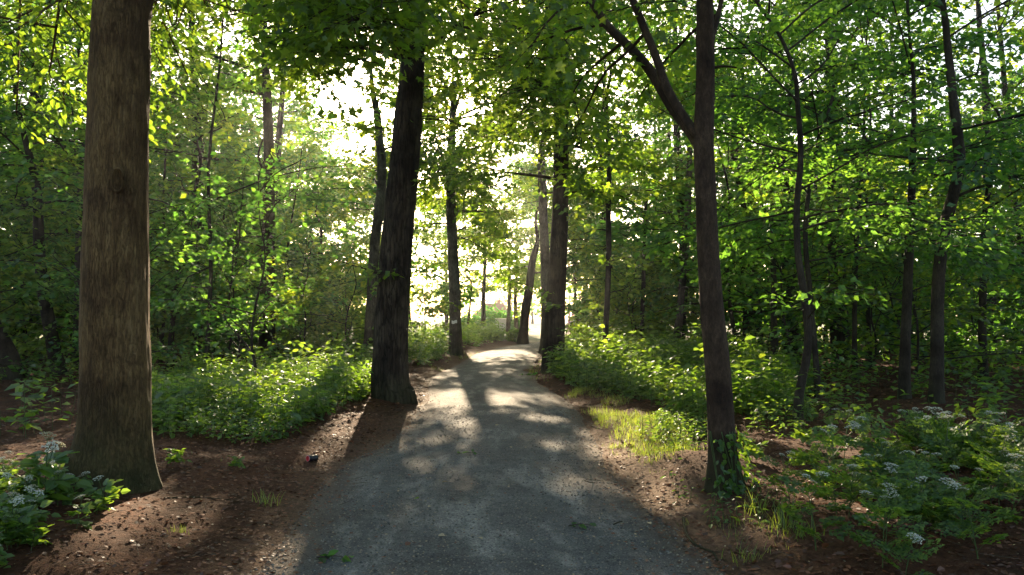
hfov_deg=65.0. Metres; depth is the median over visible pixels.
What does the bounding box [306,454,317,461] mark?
drinks can
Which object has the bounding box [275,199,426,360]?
leafy shrub
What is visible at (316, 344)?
leafy shrub
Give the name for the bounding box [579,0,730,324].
tall tree
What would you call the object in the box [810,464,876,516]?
cow parsley
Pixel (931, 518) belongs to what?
cow parsley
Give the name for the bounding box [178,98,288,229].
edge tree
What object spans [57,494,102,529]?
ground elder
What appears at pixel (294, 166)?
edge tree
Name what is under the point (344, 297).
leafy shrub
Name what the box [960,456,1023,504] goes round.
cow parsley
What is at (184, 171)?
slim tree
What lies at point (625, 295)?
leafy shrub
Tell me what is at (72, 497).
ground elder
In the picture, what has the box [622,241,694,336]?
leafy shrub
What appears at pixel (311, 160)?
tall tree
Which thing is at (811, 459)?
cow parsley
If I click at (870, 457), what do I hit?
cow parsley
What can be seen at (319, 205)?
slim tree
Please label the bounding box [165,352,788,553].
verge grass
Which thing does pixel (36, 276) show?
leafy shrub
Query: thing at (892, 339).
leafy shrub
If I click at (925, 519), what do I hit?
cow parsley
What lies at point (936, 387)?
kinked tree
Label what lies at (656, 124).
slim tree
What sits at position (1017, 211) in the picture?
slim tree
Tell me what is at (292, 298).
leafy shrub
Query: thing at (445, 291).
leafy shrub
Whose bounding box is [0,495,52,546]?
ground elder
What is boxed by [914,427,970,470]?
cow parsley
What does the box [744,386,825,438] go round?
sunlit herbs
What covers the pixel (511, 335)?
bush
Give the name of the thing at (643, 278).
young tree
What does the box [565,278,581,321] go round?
meadow tree
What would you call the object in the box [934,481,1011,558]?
cow parsley
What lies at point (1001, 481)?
cow parsley
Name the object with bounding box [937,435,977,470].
cow parsley
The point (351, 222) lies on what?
leafy shrub
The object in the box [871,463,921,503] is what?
cow parsley
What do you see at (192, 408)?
nettle bed
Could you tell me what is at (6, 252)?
slim tree
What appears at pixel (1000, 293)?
leafy shrub
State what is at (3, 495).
ground elder
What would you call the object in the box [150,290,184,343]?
leafy shrub
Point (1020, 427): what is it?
cow parsley
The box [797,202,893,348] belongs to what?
leafy shrub
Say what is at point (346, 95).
sky
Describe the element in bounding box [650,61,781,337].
slim tree
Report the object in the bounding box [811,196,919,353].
leafy shrub
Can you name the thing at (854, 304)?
young tree
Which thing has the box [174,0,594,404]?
oak tree
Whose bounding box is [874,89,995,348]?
slim tree
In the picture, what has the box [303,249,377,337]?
leafy shrub
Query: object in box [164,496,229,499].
fallen twig
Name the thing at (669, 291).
slim tree
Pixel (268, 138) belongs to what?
tall tree
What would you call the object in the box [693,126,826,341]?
slim tree
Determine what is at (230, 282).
leafy shrub
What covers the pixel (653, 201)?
slim tree
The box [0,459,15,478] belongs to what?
ground elder
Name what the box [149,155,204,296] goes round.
slim tree
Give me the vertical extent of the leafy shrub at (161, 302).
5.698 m
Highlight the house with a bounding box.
[475,300,506,317]
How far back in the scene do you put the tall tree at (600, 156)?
41.90 m
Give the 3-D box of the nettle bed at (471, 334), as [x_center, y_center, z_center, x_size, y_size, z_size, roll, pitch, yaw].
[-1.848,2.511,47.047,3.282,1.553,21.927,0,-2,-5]
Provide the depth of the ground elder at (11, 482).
6.17 m
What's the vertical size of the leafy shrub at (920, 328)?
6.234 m
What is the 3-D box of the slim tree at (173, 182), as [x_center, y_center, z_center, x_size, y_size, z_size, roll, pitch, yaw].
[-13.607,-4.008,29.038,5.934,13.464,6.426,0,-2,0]
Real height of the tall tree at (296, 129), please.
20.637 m
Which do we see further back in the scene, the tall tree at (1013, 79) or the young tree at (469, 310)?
the young tree at (469, 310)
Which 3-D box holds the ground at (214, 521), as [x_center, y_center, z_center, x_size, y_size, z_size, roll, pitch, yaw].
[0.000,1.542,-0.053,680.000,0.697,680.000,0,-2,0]
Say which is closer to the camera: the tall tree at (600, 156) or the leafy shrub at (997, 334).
the leafy shrub at (997, 334)
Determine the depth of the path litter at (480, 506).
6.59 m
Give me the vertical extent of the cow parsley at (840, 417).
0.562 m
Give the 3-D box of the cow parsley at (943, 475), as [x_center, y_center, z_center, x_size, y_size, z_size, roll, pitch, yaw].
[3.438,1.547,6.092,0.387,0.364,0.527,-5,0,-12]
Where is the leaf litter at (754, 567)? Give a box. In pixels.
[0,348,1023,574]
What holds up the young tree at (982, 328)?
on the ground at (214, 521)
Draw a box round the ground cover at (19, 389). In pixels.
[0,328,1023,437]
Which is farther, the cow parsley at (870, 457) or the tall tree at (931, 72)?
the tall tree at (931, 72)
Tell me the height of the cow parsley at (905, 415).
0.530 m
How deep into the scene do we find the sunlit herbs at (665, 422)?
10.45 m
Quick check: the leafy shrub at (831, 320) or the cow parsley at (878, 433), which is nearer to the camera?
the cow parsley at (878, 433)
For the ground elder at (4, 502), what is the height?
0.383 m
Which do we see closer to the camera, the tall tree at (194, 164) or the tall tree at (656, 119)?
the tall tree at (194, 164)
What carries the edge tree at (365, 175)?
on the ground at (214, 521)
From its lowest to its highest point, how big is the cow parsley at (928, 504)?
0.449 m
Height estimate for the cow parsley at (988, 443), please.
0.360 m
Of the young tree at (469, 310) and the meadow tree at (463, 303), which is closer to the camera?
the young tree at (469, 310)
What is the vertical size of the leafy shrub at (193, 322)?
6.447 m
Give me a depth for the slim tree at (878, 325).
27.76 m
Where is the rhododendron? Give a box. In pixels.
[565,296,591,335]
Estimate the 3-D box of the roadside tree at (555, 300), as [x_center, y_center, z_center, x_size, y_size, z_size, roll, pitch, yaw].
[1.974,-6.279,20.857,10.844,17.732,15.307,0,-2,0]
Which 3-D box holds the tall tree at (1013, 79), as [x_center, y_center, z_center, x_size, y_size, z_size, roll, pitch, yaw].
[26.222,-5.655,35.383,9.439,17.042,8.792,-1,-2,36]
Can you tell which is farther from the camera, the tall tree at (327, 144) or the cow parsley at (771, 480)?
the tall tree at (327, 144)
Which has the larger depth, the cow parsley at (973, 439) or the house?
the house
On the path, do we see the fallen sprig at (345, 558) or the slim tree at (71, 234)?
the fallen sprig at (345, 558)
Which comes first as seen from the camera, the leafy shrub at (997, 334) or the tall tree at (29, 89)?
the leafy shrub at (997, 334)
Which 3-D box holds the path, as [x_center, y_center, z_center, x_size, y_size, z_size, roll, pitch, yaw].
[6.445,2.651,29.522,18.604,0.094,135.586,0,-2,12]
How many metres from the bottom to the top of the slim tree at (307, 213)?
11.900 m
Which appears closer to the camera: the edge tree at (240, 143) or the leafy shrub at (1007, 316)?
the leafy shrub at (1007, 316)
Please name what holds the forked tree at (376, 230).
on the ground at (214, 521)
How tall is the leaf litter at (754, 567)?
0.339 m
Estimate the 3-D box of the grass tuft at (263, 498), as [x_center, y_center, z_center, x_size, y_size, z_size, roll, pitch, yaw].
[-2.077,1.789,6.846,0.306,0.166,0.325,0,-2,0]
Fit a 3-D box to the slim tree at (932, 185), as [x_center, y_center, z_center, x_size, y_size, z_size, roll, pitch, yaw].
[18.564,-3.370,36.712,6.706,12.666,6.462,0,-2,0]
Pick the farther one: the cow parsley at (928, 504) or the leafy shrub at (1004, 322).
the leafy shrub at (1004, 322)
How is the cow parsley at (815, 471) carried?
on the ground at (214, 521)
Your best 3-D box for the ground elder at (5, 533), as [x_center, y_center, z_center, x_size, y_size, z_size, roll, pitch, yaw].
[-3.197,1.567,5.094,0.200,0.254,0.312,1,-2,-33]
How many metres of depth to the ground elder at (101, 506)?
5.99 m
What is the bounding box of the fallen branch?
[924,421,1023,450]
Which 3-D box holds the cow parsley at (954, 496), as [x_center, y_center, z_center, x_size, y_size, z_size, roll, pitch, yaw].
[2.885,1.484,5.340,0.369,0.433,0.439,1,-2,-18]
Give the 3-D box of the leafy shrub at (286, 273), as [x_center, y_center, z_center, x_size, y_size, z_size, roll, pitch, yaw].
[-8.004,-0.122,23.777,5.675,5.328,4.902,0,-2,0]
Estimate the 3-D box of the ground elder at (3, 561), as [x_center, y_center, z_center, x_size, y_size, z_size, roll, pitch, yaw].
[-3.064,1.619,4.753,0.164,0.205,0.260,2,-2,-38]
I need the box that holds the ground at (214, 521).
[0,319,1023,574]
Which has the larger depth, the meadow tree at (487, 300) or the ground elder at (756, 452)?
the meadow tree at (487, 300)
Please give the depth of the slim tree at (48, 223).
28.51 m
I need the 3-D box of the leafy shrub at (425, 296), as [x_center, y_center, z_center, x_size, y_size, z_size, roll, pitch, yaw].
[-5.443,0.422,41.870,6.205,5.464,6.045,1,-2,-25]
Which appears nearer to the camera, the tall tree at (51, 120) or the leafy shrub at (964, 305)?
the leafy shrub at (964, 305)
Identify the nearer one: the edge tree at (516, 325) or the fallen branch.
the fallen branch
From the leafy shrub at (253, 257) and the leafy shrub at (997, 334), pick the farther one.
the leafy shrub at (253, 257)
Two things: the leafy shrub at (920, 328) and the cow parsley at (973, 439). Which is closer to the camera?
the cow parsley at (973, 439)
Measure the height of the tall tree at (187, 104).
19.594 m
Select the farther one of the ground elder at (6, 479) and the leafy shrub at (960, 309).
the leafy shrub at (960, 309)
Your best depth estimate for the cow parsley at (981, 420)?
7.78 m
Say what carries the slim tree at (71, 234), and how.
on the ground at (214, 521)
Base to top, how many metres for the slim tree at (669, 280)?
9.758 m
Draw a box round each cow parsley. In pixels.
[763,451,810,502]
[778,471,854,550]
[783,442,865,500]
[787,441,846,472]
[790,424,878,496]
[803,466,860,514]
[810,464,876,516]
[822,408,870,457]
[839,456,906,493]
[840,412,899,466]
[843,490,928,567]
[847,454,880,498]
[851,437,916,472]
[855,483,934,545]
[859,438,897,452]
[861,450,941,494]
[863,441,915,477]
[864,459,965,530]
[864,462,911,497]
[868,426,923,451]
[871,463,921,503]
[871,473,967,517]
[874,476,958,531]
[875,532,943,574]
[876,439,915,461]
[888,409,940,457]
[890,417,949,460]
[894,406,929,437]
[894,451,940,498]
[898,480,954,527]
[899,407,963,458]
[899,495,943,528]
[910,411,964,449]
[910,415,982,477]
[910,477,980,536]
[912,412,988,442]
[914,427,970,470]
[918,427,972,467]
[931,465,997,506]
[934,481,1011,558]
[936,414,999,444]
[936,493,993,530]
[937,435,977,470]
[958,468,1013,503]
[960,427,1023,489]
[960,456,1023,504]
[961,436,1000,456]
[964,419,1019,472]
[966,436,1014,466]
[967,424,1004,444]
[967,450,1010,488]
[968,451,1023,515]
[972,410,1023,453]
[977,437,1011,459]
[979,446,1023,486]
[980,414,1023,439]
[980,424,1023,459]
[991,467,1023,523]
[993,422,1023,476]
[1004,460,1023,499]
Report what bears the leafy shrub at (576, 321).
on the ground at (214, 521)
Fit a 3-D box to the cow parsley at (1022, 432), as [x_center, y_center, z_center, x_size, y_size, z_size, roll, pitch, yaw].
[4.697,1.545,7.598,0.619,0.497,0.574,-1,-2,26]
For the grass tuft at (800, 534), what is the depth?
5.61 m
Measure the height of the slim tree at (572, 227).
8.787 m
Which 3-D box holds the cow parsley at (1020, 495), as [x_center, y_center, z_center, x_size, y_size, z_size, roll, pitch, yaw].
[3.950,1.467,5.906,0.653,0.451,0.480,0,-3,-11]
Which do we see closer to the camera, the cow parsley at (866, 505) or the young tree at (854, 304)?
the cow parsley at (866, 505)
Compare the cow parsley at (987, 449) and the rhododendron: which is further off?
the rhododendron
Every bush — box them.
[439,314,492,329]
[471,303,511,329]
[490,310,530,330]
[504,327,518,341]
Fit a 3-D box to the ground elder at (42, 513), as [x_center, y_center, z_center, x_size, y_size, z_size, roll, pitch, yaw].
[-3.296,1.519,5.511,0.272,0.341,0.317,-1,-2,24]
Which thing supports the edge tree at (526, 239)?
on the ground at (214, 521)
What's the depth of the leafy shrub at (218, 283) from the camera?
22.05 m
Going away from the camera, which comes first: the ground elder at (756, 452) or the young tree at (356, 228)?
the ground elder at (756, 452)
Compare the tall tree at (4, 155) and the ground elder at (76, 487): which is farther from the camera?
the tall tree at (4, 155)
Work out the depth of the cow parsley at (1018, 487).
5.79 m
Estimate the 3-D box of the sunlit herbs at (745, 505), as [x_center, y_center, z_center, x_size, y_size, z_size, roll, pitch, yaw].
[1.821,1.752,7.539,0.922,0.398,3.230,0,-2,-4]
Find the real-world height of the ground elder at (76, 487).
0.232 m
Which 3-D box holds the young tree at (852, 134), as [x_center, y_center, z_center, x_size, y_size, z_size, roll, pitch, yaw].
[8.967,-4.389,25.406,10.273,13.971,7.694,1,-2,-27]
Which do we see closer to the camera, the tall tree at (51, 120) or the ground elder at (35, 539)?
the ground elder at (35, 539)
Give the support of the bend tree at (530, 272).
on the ground at (214, 521)
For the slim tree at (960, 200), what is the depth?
20.20 m
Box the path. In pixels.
[257,329,740,574]
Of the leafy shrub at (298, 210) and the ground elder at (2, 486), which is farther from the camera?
the leafy shrub at (298, 210)
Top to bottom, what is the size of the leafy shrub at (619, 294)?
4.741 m
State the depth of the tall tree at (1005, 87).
31.47 m
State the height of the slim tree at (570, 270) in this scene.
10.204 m
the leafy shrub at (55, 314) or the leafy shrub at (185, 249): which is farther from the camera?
the leafy shrub at (55, 314)
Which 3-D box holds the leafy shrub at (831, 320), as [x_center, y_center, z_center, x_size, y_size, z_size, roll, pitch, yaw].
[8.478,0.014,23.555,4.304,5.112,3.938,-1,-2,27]
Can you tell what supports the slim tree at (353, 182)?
on the ground at (214, 521)
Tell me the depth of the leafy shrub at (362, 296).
43.80 m
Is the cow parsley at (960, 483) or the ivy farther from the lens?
the ivy
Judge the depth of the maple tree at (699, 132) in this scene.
7.47 m
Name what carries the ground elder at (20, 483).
on the ground at (214, 521)
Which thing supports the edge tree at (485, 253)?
on the ground at (214, 521)
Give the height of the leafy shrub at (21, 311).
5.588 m
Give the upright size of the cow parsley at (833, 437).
0.691 m
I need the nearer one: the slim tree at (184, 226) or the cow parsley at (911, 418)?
the cow parsley at (911, 418)
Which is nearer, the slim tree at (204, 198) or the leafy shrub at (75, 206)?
the leafy shrub at (75, 206)
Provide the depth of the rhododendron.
49.77 m
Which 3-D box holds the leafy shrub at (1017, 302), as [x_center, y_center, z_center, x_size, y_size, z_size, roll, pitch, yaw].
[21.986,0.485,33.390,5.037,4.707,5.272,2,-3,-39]
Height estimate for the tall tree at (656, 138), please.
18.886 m
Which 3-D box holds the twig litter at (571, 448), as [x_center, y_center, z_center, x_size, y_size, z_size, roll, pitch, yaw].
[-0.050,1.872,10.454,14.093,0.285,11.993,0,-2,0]
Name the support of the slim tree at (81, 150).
on the ground at (214, 521)
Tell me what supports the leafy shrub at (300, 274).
on the ground at (214, 521)
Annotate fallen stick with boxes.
[682,517,717,560]
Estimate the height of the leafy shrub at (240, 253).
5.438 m
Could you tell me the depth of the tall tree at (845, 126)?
47.17 m
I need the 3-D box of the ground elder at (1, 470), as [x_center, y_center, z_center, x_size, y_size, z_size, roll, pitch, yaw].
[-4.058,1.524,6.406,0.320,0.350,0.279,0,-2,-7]
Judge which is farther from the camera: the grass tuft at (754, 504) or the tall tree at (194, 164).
the tall tree at (194, 164)
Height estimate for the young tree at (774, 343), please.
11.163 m
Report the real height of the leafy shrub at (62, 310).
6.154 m
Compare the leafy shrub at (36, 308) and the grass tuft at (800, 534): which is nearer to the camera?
the grass tuft at (800, 534)
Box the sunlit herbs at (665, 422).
[634,393,707,450]
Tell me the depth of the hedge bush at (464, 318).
77.58 m
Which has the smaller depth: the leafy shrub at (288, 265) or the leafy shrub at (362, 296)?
the leafy shrub at (288, 265)
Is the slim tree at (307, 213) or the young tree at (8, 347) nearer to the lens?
the young tree at (8, 347)
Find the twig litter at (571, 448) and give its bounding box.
[2,387,1019,574]
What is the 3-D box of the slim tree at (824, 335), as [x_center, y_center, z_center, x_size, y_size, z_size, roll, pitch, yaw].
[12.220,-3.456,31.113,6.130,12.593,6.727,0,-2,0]
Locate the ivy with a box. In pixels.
[709,426,759,497]
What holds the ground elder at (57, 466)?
on the ground at (214, 521)
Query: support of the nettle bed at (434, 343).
on the ground at (214, 521)
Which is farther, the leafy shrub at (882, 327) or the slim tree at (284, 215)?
the slim tree at (284, 215)
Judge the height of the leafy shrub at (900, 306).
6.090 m
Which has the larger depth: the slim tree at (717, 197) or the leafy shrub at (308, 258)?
the slim tree at (717, 197)
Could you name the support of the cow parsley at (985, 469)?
on the ground at (214, 521)
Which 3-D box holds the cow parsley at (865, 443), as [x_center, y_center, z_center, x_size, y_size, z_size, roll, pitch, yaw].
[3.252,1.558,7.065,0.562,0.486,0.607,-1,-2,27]
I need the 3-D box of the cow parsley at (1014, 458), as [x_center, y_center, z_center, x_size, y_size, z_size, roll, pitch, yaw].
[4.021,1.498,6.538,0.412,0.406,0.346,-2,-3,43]
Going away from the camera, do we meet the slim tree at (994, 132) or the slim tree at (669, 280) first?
the slim tree at (669, 280)
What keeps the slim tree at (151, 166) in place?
on the ground at (214, 521)
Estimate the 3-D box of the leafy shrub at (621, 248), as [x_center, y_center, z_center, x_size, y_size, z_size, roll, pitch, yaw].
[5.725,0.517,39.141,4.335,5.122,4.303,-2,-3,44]
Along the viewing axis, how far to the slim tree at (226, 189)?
44.21 m
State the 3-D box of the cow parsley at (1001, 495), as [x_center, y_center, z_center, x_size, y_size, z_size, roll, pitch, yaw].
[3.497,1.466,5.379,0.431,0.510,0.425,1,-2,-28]
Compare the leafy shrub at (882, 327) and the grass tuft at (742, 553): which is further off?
the leafy shrub at (882, 327)
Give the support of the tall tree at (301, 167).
on the ground at (214, 521)
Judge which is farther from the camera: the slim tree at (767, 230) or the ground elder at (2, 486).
the slim tree at (767, 230)
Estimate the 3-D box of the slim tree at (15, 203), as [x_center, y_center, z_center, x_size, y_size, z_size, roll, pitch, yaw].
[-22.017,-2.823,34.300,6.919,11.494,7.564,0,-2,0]
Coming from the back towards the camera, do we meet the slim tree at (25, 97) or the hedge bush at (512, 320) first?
the hedge bush at (512, 320)
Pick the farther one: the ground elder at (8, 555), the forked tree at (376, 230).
the forked tree at (376, 230)
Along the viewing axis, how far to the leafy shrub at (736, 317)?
30.49 m
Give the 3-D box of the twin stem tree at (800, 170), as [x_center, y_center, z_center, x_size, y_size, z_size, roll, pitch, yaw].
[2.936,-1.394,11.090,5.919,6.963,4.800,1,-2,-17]
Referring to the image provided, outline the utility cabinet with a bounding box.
[495,318,505,332]
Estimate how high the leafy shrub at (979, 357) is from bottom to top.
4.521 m
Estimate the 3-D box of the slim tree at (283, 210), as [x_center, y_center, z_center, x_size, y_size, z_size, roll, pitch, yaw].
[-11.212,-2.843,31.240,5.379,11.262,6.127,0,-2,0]
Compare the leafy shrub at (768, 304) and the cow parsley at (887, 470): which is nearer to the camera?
the cow parsley at (887, 470)
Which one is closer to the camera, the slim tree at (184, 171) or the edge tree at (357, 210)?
the slim tree at (184, 171)
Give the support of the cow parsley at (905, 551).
on the ground at (214, 521)
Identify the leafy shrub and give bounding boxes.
[0,86,254,366]
[0,147,82,378]
[0,169,61,343]
[0,184,73,358]
[0,200,204,365]
[0,216,150,364]
[0,222,150,340]
[0,244,41,312]
[0,249,70,344]
[0,251,67,356]
[0,271,30,327]
[26,218,72,330]
[35,124,231,358]
[149,123,289,361]
[149,169,326,368]
[150,138,357,388]
[150,218,186,351]
[150,234,261,356]
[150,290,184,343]
[151,197,334,361]
[151,257,181,340]
[156,168,306,363]
[166,211,286,353]
[194,233,341,352]
[207,221,297,348]
[214,213,285,323]
[217,259,361,344]
[228,219,363,361]
[238,202,363,358]
[240,192,359,337]
[247,247,329,352]
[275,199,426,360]
[275,213,378,342]
[276,231,351,339]
[276,238,321,340]
[300,256,366,350]
[301,248,365,338]
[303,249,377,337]
[339,251,368,307]
[349,248,448,339]
[409,244,479,334]
[565,233,681,339]
[565,254,672,338]
[565,257,658,335]
[569,259,631,336]
[581,195,726,337]
[587,247,664,329]
[588,245,685,339]
[602,221,677,340]
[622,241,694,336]
[631,237,763,337]
[659,237,741,337]
[666,177,932,374]
[667,215,780,342]
[692,225,827,351]
[692,249,780,342]
[726,203,878,358]
[728,259,803,340]
[735,265,829,352]
[764,177,890,342]
[783,200,1023,375]
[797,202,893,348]
[808,126,1023,381]
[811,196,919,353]
[815,222,962,366]
[824,246,896,324]
[829,201,996,359]
[851,222,930,350]
[857,244,960,348]
[872,156,1023,374]
[874,200,1023,356]
[897,214,1023,357]
[901,205,1023,340]
[901,265,974,345]
[948,208,1023,346]
[952,232,1023,358]
[964,240,1023,349]
[975,278,1022,339]
[1007,219,1023,347]
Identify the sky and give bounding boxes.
[0,0,1023,318]
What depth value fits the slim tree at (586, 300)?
39.00 m
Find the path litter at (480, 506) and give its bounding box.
[279,360,713,574]
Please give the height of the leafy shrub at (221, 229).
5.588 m
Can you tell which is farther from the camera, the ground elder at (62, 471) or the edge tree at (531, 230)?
the edge tree at (531, 230)
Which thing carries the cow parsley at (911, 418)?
on the ground at (214, 521)
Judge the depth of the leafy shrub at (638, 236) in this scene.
38.11 m
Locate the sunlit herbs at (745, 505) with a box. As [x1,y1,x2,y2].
[626,442,788,527]
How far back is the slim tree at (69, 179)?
20.00 m
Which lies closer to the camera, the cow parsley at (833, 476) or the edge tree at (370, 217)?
the cow parsley at (833, 476)
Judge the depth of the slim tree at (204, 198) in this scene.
35.17 m
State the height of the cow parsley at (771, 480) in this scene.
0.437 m
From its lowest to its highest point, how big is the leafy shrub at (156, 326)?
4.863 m
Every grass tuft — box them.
[167,522,186,532]
[252,489,284,506]
[645,452,663,464]
[719,536,765,565]
[724,482,777,516]
[759,496,798,531]
[777,515,824,540]
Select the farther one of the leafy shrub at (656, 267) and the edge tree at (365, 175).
the edge tree at (365, 175)
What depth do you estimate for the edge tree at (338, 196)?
51.72 m
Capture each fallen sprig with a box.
[316,549,353,562]
[568,522,595,528]
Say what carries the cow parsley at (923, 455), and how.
on the ground at (214, 521)
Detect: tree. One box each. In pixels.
[0,0,89,379]
[0,0,173,355]
[0,0,189,302]
[0,0,206,370]
[0,0,555,495]
[0,2,80,153]
[0,2,196,374]
[0,50,81,310]
[0,67,70,330]
[0,101,153,304]
[0,125,223,330]
[1,1,159,350]
[1,2,251,201]
[1,97,56,334]
[4,0,254,317]
[6,48,85,348]
[12,0,293,356]
[21,38,301,369]
[41,0,382,364]
[46,6,211,336]
[48,161,181,333]
[52,10,254,363]
[75,0,396,361]
[149,5,290,356]
[149,68,379,311]
[149,139,281,304]
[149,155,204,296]
[152,30,376,318]
[152,152,222,338]
[154,75,289,351]
[157,59,240,226]
[160,83,350,334]
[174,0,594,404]
[175,0,352,224]
[175,0,376,317]
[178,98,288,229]
[188,55,345,339]
[189,116,255,294]
[202,73,348,251]
[213,171,329,288]
[214,137,329,333]
[216,96,357,252]
[219,133,365,349]
[235,153,378,344]
[238,107,361,240]
[252,109,373,337]
[285,69,467,215]
[292,60,446,256]
[295,149,422,335]
[308,39,458,261]
[308,66,470,335]
[327,1,570,355]
[330,50,452,359]
[410,192,506,331]
[410,283,432,315]
[411,32,549,269]
[418,128,540,326]
[421,0,762,373]
[423,149,640,343]
[427,0,642,353]
[431,279,480,318]
[448,255,492,328]
[456,0,847,492]
[458,156,548,330]
[459,191,549,331]
[462,278,502,313]
[468,0,745,351]
[472,55,661,289]
[480,90,611,297]
[493,281,530,313]
[507,259,572,316]
[511,288,540,323]
[525,5,678,322]
[530,179,591,325]
[531,0,1009,421]
[547,170,678,331]
[565,157,639,315]
[565,169,673,328]
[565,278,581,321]
[568,60,751,342]
[572,104,698,323]
[577,80,801,335]
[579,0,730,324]
[585,0,770,339]
[587,1,794,341]
[600,62,692,235]
[614,43,871,341]
[633,0,851,352]
[633,144,752,337]
[636,0,970,360]
[641,0,1023,397]
[650,0,917,358]
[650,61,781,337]
[662,0,1023,398]
[662,135,763,301]
[667,0,983,362]
[692,8,960,341]
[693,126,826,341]
[718,0,1023,380]
[726,5,1013,309]
[732,152,827,296]
[752,45,898,352]
[755,73,852,201]
[757,0,1023,403]
[766,83,928,343]
[768,0,1023,368]
[768,72,943,203]
[807,0,1023,380]
[812,7,972,334]
[843,37,1000,338]
[858,75,980,311]
[873,0,1023,343]
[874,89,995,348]
[896,0,1023,308]
[903,60,1023,341]
[921,18,1022,236]
[922,166,1016,307]
[948,81,1023,321]
[959,90,1023,287]
[970,27,1023,284]
[989,65,1023,173]
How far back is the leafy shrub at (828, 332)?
25.98 m
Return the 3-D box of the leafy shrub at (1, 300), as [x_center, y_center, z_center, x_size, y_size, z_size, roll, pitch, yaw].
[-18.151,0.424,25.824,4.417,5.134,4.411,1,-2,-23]
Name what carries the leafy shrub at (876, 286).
on the ground at (214, 521)
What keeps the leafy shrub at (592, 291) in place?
on the ground at (214, 521)
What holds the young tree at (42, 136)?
on the ground at (214, 521)
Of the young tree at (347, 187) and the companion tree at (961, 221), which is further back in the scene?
the young tree at (347, 187)
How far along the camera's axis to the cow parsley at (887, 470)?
6.53 m
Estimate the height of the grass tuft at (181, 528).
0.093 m
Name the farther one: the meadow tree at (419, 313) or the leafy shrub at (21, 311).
the meadow tree at (419, 313)
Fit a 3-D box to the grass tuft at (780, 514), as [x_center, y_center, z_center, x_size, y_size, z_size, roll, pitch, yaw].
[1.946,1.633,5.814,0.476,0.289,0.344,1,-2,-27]
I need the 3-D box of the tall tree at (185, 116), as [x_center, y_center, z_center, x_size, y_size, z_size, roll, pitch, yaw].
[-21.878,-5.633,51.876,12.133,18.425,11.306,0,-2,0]
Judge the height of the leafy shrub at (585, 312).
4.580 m
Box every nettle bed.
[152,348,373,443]
[346,319,450,365]
[461,317,506,346]
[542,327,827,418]
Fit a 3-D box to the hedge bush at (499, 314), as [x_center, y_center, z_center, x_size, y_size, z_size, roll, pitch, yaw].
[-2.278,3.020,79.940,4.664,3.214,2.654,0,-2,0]
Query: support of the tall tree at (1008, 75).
on the ground at (214, 521)
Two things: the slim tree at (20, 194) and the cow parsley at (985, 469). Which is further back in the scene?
the slim tree at (20, 194)
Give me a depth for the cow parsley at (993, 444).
7.54 m
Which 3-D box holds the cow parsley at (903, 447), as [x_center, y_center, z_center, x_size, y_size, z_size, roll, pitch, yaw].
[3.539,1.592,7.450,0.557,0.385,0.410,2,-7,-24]
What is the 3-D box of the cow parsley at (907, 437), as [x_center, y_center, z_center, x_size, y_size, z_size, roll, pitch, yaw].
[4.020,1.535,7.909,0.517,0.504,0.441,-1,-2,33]
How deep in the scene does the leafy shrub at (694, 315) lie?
34.32 m
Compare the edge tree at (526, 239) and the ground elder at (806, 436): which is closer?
the ground elder at (806, 436)
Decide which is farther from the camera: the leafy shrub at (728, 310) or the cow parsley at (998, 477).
the leafy shrub at (728, 310)
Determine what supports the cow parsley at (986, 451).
on the ground at (214, 521)
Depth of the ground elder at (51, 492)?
6.14 m
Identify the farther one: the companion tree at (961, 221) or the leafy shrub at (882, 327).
the leafy shrub at (882, 327)
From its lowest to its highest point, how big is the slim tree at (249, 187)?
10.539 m
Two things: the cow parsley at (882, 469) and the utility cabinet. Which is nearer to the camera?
the cow parsley at (882, 469)
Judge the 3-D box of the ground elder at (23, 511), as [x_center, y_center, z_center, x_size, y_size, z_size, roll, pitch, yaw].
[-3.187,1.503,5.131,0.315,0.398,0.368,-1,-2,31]
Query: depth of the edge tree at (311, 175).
52.28 m
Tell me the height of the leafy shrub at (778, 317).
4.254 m
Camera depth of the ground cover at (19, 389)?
13.44 m
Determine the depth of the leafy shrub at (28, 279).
26.48 m
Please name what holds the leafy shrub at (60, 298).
on the ground at (214, 521)
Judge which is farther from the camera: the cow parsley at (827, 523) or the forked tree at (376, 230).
the forked tree at (376, 230)
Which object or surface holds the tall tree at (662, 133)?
on the ground at (214, 521)
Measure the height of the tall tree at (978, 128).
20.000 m
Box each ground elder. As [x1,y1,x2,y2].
[0,451,20,471]
[0,456,25,491]
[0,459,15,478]
[0,466,19,492]
[0,472,14,507]
[0,482,35,528]
[0,492,31,520]
[0,492,48,546]
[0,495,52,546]
[0,515,25,548]
[0,537,13,558]
[0,545,10,567]
[2,472,39,493]
[8,467,54,505]
[11,470,48,503]
[12,432,92,501]
[14,484,60,525]
[18,524,53,550]
[31,442,74,479]
[40,459,68,493]
[43,470,82,504]
[43,487,70,505]
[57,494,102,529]
[71,471,94,496]
[74,475,130,506]
[91,493,114,513]
[162,448,192,466]
[229,456,244,467]
[737,438,768,461]
[789,420,818,444]
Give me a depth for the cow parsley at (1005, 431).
6.49 m
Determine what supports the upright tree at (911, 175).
on the ground at (214, 521)
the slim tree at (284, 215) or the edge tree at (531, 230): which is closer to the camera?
the slim tree at (284, 215)

